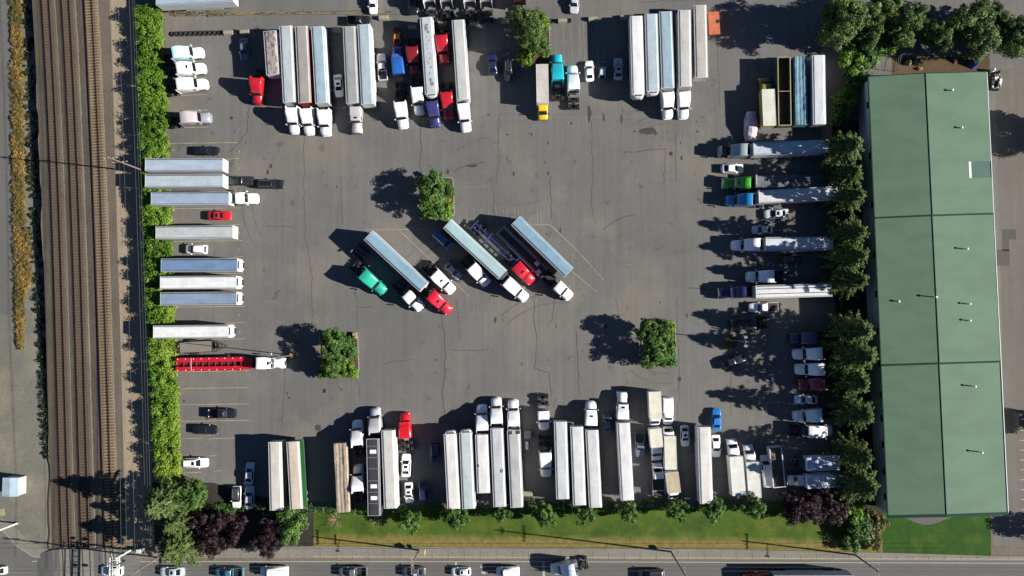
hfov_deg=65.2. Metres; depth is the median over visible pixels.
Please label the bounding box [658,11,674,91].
box trailer
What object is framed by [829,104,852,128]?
shrub
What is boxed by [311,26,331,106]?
box trailer
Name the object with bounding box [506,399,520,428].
truck tractor
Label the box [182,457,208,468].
car
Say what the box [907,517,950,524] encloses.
entry apron
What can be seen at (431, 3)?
truck tractor
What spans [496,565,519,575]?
van
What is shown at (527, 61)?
shrub
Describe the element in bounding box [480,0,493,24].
truck tractor
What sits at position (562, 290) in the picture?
truck tractor
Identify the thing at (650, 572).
car
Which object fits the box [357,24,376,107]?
box trailer
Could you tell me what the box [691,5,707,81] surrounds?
box trailer
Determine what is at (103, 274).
railway track
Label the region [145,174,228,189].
box trailer
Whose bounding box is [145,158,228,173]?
box trailer
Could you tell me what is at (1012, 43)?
tall tree
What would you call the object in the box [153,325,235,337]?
box trailer
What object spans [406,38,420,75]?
truck tractor
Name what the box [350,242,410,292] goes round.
chassis trailer
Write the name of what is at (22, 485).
door
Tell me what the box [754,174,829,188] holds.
flatbed trailer
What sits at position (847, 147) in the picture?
evergreen tree
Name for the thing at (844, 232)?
evergreen tree
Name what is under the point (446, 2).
truck tractor
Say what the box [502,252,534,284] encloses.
truck tractor
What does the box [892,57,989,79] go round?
dirt patch
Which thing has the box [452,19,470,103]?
box trailer
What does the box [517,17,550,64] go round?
planter island
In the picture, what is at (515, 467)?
box trailer
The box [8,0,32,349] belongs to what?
dry grass
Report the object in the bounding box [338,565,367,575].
pickup truck
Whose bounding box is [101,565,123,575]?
car
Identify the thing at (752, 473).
box truck
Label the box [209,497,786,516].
verge shrubbery
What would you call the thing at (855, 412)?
evergreen tree
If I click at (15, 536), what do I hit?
corner pavement
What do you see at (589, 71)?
car
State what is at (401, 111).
truck tractor
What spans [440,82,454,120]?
truck tractor
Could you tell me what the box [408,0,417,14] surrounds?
car
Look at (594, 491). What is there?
box trailer
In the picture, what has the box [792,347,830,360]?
truck tractor
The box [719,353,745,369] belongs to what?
car
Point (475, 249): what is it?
box trailer
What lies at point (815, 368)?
truck tractor
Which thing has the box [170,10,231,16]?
plants
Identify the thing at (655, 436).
box truck
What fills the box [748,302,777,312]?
pickup truck
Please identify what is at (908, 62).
scrap heap
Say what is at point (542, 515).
street tree
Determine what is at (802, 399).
car
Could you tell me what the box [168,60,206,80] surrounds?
truck tractor
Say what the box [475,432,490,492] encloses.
box trailer
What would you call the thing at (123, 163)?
utility pole
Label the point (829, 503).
purple tree
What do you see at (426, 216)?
shrub
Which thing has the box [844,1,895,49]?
tall tree
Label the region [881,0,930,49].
tall tree
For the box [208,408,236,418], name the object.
pickup truck
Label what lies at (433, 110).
truck tractor
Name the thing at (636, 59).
box trailer
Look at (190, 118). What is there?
truck tractor
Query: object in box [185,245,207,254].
car
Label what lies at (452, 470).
box trailer
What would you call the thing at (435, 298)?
truck tractor
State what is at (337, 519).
bare bush
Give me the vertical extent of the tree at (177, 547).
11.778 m
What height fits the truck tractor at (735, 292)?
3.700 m
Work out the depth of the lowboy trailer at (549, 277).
159.43 m
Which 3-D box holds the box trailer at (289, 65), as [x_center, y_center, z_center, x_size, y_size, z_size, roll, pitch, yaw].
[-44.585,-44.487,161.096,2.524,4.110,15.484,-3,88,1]
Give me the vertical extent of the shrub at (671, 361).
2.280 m
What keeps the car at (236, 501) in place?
on the lot asphalt
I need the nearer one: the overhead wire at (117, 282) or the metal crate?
the overhead wire at (117, 282)
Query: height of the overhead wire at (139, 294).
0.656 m
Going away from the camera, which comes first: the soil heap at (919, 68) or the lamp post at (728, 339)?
the lamp post at (728, 339)
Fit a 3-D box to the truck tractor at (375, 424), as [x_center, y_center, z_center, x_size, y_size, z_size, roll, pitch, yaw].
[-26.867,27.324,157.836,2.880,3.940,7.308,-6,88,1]
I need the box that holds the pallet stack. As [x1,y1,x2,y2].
[988,68,1001,90]
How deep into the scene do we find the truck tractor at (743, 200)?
157.03 m
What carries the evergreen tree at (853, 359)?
on the soil bed at (866, 435)
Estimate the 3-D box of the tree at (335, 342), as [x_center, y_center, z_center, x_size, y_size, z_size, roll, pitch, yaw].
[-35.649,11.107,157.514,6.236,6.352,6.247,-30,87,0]
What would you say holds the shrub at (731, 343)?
on the lot asphalt
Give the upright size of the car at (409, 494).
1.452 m
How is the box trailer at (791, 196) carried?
on the lot asphalt
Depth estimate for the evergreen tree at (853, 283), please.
152.28 m
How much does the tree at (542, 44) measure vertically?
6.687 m
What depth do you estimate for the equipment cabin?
158.47 m
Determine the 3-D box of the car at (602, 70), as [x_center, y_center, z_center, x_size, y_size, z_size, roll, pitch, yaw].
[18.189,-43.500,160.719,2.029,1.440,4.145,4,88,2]
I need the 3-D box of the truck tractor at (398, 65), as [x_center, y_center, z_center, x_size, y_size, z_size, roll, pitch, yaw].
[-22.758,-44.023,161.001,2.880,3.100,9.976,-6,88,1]
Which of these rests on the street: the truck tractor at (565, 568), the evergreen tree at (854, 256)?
the truck tractor at (565, 568)
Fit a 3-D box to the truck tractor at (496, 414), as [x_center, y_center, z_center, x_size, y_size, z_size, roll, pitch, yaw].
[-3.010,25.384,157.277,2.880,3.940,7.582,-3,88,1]
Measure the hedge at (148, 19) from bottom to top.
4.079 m
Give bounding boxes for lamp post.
[268,353,294,363]
[725,336,746,346]
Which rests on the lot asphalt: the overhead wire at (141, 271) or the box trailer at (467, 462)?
the box trailer at (467, 462)
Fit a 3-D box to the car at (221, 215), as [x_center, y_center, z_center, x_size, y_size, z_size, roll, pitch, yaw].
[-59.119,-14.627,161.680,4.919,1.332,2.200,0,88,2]
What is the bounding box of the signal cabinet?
[136,548,143,552]
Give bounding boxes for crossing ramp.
[37,547,140,575]
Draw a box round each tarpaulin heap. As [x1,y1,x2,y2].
[911,59,919,64]
[968,59,978,68]
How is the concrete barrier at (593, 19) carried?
on the lot asphalt
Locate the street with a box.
[0,561,1023,575]
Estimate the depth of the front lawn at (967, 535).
156.01 m
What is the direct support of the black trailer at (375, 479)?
on the lot asphalt
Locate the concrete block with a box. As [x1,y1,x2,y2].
[523,491,532,495]
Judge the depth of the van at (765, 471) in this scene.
155.41 m
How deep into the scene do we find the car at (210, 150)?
161.97 m
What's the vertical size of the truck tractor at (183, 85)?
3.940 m
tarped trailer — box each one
[333,441,352,512]
[791,56,807,126]
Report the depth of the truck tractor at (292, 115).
159.88 m
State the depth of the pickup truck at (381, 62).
161.61 m
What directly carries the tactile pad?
on the ground at (22, 450)
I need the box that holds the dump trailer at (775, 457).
[766,445,785,487]
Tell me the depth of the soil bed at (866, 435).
158.21 m
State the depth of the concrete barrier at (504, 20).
161.61 m
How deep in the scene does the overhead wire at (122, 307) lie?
151.17 m
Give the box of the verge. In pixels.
[314,507,882,551]
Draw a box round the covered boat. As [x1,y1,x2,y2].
[744,111,756,141]
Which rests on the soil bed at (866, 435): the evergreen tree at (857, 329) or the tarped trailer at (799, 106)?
the evergreen tree at (857, 329)
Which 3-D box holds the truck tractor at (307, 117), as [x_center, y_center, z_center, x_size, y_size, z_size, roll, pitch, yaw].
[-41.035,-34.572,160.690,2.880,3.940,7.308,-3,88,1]
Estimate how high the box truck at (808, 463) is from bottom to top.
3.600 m
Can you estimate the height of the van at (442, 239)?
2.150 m
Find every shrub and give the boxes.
[316,366,328,379]
[339,360,358,378]
[340,331,347,349]
[341,335,358,360]
[419,207,439,219]
[436,195,454,221]
[443,178,455,196]
[515,46,535,69]
[527,9,550,30]
[659,354,679,368]
[661,318,676,337]
[661,336,677,358]
[725,333,739,347]
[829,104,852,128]
[830,86,857,110]
[838,41,867,79]
[839,533,860,553]
[841,492,865,527]
[842,59,872,92]
[845,514,875,544]
[859,36,885,69]
[877,29,897,55]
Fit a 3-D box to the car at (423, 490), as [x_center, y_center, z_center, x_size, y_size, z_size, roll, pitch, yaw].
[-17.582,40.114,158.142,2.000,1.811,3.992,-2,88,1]
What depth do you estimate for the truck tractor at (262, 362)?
158.73 m
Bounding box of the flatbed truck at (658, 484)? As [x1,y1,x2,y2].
[651,462,664,495]
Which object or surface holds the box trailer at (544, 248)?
on the lot asphalt
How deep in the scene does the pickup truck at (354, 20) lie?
162.05 m
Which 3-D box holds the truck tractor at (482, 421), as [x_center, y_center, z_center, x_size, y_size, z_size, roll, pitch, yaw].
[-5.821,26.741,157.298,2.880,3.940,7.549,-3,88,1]
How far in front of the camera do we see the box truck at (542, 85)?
158.02 m
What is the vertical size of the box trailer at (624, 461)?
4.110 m
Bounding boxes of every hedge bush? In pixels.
[865,531,882,552]
[869,507,889,534]
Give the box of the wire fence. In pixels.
[894,53,933,71]
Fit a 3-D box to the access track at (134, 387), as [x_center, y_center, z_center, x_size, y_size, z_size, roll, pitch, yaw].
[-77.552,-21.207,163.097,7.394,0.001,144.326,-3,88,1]
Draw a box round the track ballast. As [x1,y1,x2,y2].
[32,0,119,549]
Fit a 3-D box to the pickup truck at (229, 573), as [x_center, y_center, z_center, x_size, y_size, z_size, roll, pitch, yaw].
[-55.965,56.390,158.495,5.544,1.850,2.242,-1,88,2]
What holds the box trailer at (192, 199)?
on the lot asphalt
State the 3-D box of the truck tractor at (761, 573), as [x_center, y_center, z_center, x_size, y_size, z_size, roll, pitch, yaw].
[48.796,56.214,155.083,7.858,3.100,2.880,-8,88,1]
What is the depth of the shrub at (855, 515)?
153.97 m
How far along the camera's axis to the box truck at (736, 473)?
154.09 m
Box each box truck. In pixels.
[536,64,549,120]
[647,390,661,424]
[648,426,663,460]
[662,426,676,469]
[664,470,680,499]
[726,438,745,495]
[742,444,761,497]
[758,78,775,129]
[786,471,842,488]
[789,454,840,471]
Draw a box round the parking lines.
[170,22,712,472]
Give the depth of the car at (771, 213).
158.34 m
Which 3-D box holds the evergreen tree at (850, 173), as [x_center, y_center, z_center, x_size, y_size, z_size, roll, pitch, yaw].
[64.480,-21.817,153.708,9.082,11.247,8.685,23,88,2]
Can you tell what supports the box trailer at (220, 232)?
on the lot asphalt
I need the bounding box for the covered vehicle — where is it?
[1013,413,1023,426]
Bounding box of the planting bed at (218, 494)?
[152,483,313,545]
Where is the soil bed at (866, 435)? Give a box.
[832,120,886,516]
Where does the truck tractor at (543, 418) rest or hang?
on the lot asphalt
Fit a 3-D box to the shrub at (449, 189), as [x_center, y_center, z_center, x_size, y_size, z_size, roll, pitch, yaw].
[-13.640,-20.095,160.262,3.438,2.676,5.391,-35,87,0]
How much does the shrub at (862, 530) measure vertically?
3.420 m
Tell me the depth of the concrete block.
157.88 m
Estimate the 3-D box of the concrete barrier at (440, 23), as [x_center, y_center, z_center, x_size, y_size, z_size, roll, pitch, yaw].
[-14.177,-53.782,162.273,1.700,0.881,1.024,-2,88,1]
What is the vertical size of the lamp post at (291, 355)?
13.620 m
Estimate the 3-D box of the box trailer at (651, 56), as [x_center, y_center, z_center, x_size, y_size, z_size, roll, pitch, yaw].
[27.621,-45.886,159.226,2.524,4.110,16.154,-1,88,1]
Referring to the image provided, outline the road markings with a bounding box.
[32,430,1023,575]
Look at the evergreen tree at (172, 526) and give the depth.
154.13 m
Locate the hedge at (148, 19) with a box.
[132,2,183,484]
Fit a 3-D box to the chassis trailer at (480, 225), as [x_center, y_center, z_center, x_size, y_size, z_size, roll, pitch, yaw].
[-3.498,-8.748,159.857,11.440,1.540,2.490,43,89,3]
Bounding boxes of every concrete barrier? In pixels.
[223,30,232,35]
[240,29,249,34]
[332,28,341,32]
[379,15,387,20]
[408,25,416,30]
[438,21,446,25]
[470,20,479,25]
[501,18,508,23]
[558,18,566,23]
[588,16,597,21]
[620,15,628,19]
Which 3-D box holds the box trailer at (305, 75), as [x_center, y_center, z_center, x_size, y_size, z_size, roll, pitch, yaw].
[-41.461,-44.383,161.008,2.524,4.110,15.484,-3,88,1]
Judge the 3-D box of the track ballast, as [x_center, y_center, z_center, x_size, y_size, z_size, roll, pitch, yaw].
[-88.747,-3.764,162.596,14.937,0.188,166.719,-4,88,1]
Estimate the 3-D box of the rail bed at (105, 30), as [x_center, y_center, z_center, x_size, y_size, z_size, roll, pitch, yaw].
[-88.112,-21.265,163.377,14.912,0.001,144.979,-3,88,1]
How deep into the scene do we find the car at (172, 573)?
158.70 m
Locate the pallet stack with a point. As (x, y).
(995, 82)
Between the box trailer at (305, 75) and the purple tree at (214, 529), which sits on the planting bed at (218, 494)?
the purple tree at (214, 529)
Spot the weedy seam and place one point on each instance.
(270, 13)
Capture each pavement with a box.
[0,517,49,557]
[134,546,1023,560]
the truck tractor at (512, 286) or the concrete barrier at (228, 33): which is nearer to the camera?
the truck tractor at (512, 286)
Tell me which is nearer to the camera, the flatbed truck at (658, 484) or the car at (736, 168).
the flatbed truck at (658, 484)
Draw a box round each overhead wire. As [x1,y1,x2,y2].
[111,21,121,575]
[115,11,126,574]
[118,8,135,575]
[129,3,146,575]
[132,0,148,543]
[134,0,151,562]
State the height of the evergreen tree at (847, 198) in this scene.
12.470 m
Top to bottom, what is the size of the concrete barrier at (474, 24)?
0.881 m
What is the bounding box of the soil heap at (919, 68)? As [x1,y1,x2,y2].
[915,66,922,70]
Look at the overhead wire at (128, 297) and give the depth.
151.22 m
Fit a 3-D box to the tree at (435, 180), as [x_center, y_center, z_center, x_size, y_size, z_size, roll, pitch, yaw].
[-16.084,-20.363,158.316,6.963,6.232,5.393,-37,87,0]
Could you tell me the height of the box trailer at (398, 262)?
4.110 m
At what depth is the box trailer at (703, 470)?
153.81 m
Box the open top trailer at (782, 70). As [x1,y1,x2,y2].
[774,57,791,127]
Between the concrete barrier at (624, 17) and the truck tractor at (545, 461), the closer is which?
the truck tractor at (545, 461)
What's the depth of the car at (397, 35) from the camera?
161.81 m
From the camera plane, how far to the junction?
160.72 m
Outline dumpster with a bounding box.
[707,11,719,35]
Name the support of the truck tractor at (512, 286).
on the lot asphalt
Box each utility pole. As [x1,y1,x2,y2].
[104,156,145,171]
[129,557,158,575]
[410,549,419,575]
[670,551,685,575]
[854,554,879,575]
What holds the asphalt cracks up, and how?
on the lot asphalt
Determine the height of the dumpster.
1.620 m
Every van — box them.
[261,565,288,575]
[432,230,452,249]
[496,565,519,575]
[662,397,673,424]
[759,454,771,487]
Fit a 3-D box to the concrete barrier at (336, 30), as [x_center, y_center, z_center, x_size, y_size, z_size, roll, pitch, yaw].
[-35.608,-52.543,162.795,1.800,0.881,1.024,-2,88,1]
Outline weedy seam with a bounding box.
[163,11,390,14]
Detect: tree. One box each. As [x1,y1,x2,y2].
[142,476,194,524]
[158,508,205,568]
[160,505,200,538]
[174,477,208,509]
[188,511,248,559]
[249,518,283,560]
[276,502,309,545]
[317,327,345,359]
[320,347,347,379]
[398,510,422,534]
[414,168,445,200]
[418,189,447,220]
[440,507,469,529]
[492,507,513,523]
[506,5,546,49]
[527,30,551,58]
[531,500,557,527]
[572,505,596,525]
[619,500,638,523]
[633,318,670,347]
[638,340,667,369]
[664,499,689,522]
[703,495,725,524]
[739,491,766,519]
[778,489,826,526]
[805,472,849,525]
[813,183,867,221]
[814,156,864,191]
[816,0,874,51]
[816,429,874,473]
[817,238,869,279]
[817,334,878,380]
[818,130,864,174]
[818,309,875,352]
[820,263,869,304]
[820,388,874,433]
[822,213,869,253]
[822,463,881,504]
[824,359,871,398]
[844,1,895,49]
[865,0,903,22]
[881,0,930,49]
[917,16,959,52]
[942,0,1002,63]
[976,0,1016,36]
[992,14,1023,58]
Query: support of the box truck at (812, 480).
on the lot asphalt
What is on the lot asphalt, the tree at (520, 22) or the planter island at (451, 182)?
the planter island at (451, 182)
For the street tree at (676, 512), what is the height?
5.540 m
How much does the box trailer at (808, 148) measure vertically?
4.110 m
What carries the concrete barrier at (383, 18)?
on the lot asphalt
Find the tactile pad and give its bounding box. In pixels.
[0,508,4,515]
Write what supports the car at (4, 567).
on the street
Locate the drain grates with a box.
[323,152,680,392]
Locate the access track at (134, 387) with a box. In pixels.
[110,0,154,540]
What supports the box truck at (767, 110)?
on the lot asphalt
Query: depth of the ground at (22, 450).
162.38 m
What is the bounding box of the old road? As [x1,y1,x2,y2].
[0,0,14,314]
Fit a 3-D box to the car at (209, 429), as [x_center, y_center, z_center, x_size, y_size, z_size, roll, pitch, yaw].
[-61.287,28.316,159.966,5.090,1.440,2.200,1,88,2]
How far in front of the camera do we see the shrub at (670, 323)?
157.45 m
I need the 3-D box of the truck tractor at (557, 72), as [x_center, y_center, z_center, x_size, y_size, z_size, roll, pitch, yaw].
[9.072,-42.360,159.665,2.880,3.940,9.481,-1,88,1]
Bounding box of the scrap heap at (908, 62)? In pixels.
[905,60,911,65]
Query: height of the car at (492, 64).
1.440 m
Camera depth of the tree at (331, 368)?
156.24 m
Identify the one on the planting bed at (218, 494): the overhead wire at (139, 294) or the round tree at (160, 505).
the round tree at (160, 505)
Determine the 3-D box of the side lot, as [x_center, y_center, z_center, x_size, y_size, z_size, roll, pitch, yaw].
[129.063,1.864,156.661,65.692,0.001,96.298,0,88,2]
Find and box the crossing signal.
[109,549,132,575]
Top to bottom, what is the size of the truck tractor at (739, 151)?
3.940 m
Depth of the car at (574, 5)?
161.17 m
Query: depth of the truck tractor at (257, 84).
160.92 m
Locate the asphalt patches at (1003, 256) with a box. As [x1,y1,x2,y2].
[996,229,1015,265]
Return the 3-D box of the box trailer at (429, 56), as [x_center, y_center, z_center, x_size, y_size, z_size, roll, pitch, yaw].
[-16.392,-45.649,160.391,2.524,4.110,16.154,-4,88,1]
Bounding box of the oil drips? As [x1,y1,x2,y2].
[183,114,714,421]
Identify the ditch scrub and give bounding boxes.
[22,0,49,458]
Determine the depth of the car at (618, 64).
160.32 m
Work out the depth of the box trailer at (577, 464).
154.39 m
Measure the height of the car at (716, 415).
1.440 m
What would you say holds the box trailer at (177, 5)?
on the lot asphalt
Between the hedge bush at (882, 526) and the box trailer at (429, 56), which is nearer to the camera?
the hedge bush at (882, 526)
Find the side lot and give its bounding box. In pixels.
[996,68,1023,544]
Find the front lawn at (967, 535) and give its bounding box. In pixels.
[883,513,990,555]
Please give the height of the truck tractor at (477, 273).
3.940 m
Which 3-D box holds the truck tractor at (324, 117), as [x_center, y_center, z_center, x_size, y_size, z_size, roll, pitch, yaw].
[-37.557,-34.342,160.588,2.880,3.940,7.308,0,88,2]
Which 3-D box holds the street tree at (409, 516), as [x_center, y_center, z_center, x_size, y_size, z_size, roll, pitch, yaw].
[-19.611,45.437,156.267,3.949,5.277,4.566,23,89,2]
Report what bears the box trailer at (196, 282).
on the lot asphalt
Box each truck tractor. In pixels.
[164,44,204,66]
[167,76,208,96]
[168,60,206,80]
[171,110,212,128]
[232,190,259,205]
[246,356,286,370]
[249,69,267,105]
[285,105,301,134]
[299,106,315,135]
[316,100,332,136]
[349,105,363,134]
[349,419,366,456]
[350,260,387,294]
[350,464,367,501]
[367,407,382,436]
[390,46,407,95]
[392,278,424,311]
[393,92,408,129]
[397,412,413,451]
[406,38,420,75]
[410,78,425,115]
[422,260,455,294]
[423,0,437,23]
[423,285,452,314]
[426,98,441,128]
[435,26,449,64]
[440,0,454,23]
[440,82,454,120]
[457,101,471,132]
[459,254,490,286]
[463,0,476,24]
[475,404,489,441]
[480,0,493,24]
[489,397,503,426]
[492,274,528,301]
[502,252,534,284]
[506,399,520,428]
[514,0,525,11]
[536,394,550,429]
[538,434,552,476]
[541,271,572,300]
[550,54,563,101]
[550,556,588,575]
[566,65,579,109]
[584,401,597,437]
[615,391,629,431]
[658,90,675,119]
[675,83,691,119]
[717,143,757,159]
[718,285,755,299]
[721,175,760,190]
[724,192,761,207]
[729,316,766,330]
[730,237,761,251]
[742,567,781,575]
[745,269,782,283]
[788,331,825,345]
[788,424,832,438]
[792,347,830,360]
[792,406,830,423]
[794,362,830,376]
[796,376,833,391]
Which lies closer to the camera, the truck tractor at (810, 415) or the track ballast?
the truck tractor at (810, 415)
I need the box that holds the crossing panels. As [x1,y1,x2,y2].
[59,549,116,575]
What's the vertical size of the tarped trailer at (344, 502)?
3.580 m
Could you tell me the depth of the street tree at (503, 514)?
155.19 m
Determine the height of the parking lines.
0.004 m
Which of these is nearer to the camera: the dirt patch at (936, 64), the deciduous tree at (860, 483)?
the deciduous tree at (860, 483)
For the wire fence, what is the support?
on the dirt patch at (936, 64)
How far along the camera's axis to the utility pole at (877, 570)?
149.02 m
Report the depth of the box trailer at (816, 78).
156.36 m
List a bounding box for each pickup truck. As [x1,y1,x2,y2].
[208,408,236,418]
[216,566,243,575]
[228,175,254,185]
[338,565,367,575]
[347,14,370,25]
[376,53,387,81]
[634,432,645,456]
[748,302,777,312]
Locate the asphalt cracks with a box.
[170,0,732,430]
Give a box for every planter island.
[322,332,358,373]
[421,177,454,216]
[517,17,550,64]
[642,321,676,358]
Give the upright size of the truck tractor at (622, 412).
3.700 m
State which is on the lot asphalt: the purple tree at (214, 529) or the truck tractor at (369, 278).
the truck tractor at (369, 278)
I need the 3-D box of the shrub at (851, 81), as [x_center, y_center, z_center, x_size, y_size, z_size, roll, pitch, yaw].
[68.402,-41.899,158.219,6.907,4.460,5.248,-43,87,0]
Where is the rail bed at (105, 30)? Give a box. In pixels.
[98,0,125,540]
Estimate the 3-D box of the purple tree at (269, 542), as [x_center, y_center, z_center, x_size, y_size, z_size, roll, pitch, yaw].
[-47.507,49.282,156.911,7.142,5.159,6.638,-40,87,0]
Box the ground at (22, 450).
[0,0,1023,560]
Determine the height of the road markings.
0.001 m
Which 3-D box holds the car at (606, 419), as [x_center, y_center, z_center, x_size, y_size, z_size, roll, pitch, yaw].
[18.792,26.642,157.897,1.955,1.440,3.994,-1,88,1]
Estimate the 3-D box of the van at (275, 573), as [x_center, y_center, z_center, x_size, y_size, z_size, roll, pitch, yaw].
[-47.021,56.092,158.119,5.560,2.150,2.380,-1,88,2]
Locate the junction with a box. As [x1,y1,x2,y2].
[0,539,36,560]
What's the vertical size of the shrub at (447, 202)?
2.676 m
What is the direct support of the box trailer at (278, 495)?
on the lot asphalt
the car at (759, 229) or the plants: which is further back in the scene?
the plants
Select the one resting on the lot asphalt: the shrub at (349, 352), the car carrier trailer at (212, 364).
the car carrier trailer at (212, 364)
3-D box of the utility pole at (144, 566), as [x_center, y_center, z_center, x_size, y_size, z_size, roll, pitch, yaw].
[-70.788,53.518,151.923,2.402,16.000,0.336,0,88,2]
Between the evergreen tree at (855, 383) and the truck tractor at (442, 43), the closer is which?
the evergreen tree at (855, 383)
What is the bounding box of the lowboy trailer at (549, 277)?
[496,226,555,284]
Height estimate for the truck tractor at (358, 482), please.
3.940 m
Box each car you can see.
[0,565,7,574]
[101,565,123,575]
[160,566,184,575]
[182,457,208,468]
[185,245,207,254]
[192,424,218,434]
[193,145,219,155]
[207,210,231,220]
[231,486,242,507]
[239,38,249,59]
[244,462,255,484]
[244,486,255,508]
[257,178,284,189]
[333,74,344,97]
[367,0,377,14]
[392,25,401,45]
[400,454,411,476]
[402,566,425,575]
[404,482,413,502]
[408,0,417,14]
[418,480,427,500]
[430,442,439,463]
[443,262,461,279]
[451,566,470,575]
[487,54,497,75]
[503,60,513,81]
[569,0,579,13]
[584,61,593,81]
[598,61,607,81]
[602,413,611,432]
[613,58,623,79]
[636,568,663,575]
[680,425,690,445]
[711,408,721,430]
[711,434,721,456]
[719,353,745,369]
[721,163,742,173]
[752,225,772,234]
[763,208,788,218]
[780,254,800,263]
[794,394,817,404]
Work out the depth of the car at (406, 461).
158.29 m
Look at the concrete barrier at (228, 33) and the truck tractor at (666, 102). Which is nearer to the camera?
the truck tractor at (666, 102)
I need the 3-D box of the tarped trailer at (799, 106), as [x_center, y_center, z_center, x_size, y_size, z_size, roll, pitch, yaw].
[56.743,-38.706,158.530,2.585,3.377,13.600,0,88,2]
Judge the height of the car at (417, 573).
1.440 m
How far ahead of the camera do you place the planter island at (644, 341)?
158.88 m
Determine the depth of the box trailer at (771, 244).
154.97 m
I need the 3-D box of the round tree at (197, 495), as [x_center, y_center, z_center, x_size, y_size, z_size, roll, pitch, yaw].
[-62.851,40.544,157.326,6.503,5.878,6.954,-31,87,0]
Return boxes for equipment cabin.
[2,475,26,496]
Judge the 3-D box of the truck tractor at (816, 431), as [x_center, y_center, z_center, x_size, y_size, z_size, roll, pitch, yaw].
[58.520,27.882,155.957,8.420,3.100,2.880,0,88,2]
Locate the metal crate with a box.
[525,430,530,438]
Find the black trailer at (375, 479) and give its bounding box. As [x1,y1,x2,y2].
[366,437,383,515]
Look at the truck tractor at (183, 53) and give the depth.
161.53 m
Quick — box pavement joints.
[313,555,1023,559]
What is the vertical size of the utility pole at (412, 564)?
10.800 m
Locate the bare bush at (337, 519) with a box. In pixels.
[327,515,345,528]
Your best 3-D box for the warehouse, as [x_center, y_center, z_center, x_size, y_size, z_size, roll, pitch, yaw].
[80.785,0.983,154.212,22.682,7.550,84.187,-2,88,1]
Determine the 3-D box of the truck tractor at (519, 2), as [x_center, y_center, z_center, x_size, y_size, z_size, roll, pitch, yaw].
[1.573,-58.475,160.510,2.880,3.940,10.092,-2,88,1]
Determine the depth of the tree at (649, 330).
154.20 m
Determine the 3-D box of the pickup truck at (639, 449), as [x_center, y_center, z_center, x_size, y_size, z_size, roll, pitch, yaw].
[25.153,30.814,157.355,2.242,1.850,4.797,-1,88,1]
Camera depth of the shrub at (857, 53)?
157.29 m
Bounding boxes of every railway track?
[40,0,72,575]
[60,0,92,575]
[84,0,117,564]
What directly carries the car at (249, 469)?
on the lot asphalt
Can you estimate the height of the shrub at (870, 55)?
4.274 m
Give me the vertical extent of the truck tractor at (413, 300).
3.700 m
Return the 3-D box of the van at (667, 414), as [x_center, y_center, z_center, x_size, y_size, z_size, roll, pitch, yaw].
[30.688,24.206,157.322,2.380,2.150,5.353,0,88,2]
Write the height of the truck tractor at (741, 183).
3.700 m
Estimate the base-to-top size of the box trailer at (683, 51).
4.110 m
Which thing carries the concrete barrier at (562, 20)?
on the lot asphalt
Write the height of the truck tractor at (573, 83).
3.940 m
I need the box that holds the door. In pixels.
[19,482,25,488]
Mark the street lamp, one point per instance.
(16, 523)
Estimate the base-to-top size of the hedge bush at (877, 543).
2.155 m
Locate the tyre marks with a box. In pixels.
[242,46,679,390]
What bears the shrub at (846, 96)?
on the lot asphalt
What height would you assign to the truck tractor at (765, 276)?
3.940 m
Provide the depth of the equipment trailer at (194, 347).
160.59 m
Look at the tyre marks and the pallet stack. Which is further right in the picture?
the pallet stack
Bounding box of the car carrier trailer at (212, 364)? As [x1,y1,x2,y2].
[175,357,251,371]
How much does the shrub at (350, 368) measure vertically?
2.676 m
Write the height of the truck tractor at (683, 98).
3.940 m
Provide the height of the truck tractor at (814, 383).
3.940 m
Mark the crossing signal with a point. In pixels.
(117, 560)
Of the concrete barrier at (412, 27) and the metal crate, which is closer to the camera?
the metal crate
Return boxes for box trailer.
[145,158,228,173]
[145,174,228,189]
[151,192,234,206]
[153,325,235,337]
[156,0,237,11]
[156,225,237,240]
[160,276,243,289]
[160,292,243,305]
[161,258,244,271]
[263,30,281,78]
[268,440,288,510]
[279,25,299,105]
[286,439,307,508]
[295,26,314,106]
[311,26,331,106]
[343,26,361,106]
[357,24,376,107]
[364,231,429,291]
[381,428,399,508]
[420,17,439,99]
[443,219,507,279]
[444,429,461,508]
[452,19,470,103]
[459,428,475,508]
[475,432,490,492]
[490,426,506,506]
[507,428,523,507]
[511,216,572,276]
[554,420,568,498]
[570,425,585,504]
[584,428,601,507]
[615,421,633,500]
[628,16,644,100]
[643,14,659,97]
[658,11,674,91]
[675,10,691,90]
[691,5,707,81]
[694,425,712,503]
[749,140,828,157]
[751,283,831,298]
[754,186,837,204]
[762,237,832,251]
[770,569,853,575]
[807,55,825,127]
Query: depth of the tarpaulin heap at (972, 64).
158.95 m
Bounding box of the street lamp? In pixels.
[0,522,18,530]
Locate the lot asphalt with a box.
[165,0,1023,544]
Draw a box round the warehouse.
[857,71,1008,517]
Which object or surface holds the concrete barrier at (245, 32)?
on the lot asphalt
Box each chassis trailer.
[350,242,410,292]
[469,220,518,267]
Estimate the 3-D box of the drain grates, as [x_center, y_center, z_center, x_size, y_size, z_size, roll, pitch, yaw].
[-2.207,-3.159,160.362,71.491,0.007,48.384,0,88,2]
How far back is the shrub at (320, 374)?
158.69 m
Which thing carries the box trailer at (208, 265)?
on the lot asphalt
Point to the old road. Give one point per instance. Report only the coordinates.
(7, 303)
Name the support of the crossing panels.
on the street
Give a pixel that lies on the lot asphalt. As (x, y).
(661, 250)
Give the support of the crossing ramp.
on the ground at (22, 450)
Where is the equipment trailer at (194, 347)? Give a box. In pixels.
[176,339,226,354]
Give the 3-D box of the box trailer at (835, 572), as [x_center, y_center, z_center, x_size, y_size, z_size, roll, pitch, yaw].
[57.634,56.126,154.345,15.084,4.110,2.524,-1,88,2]

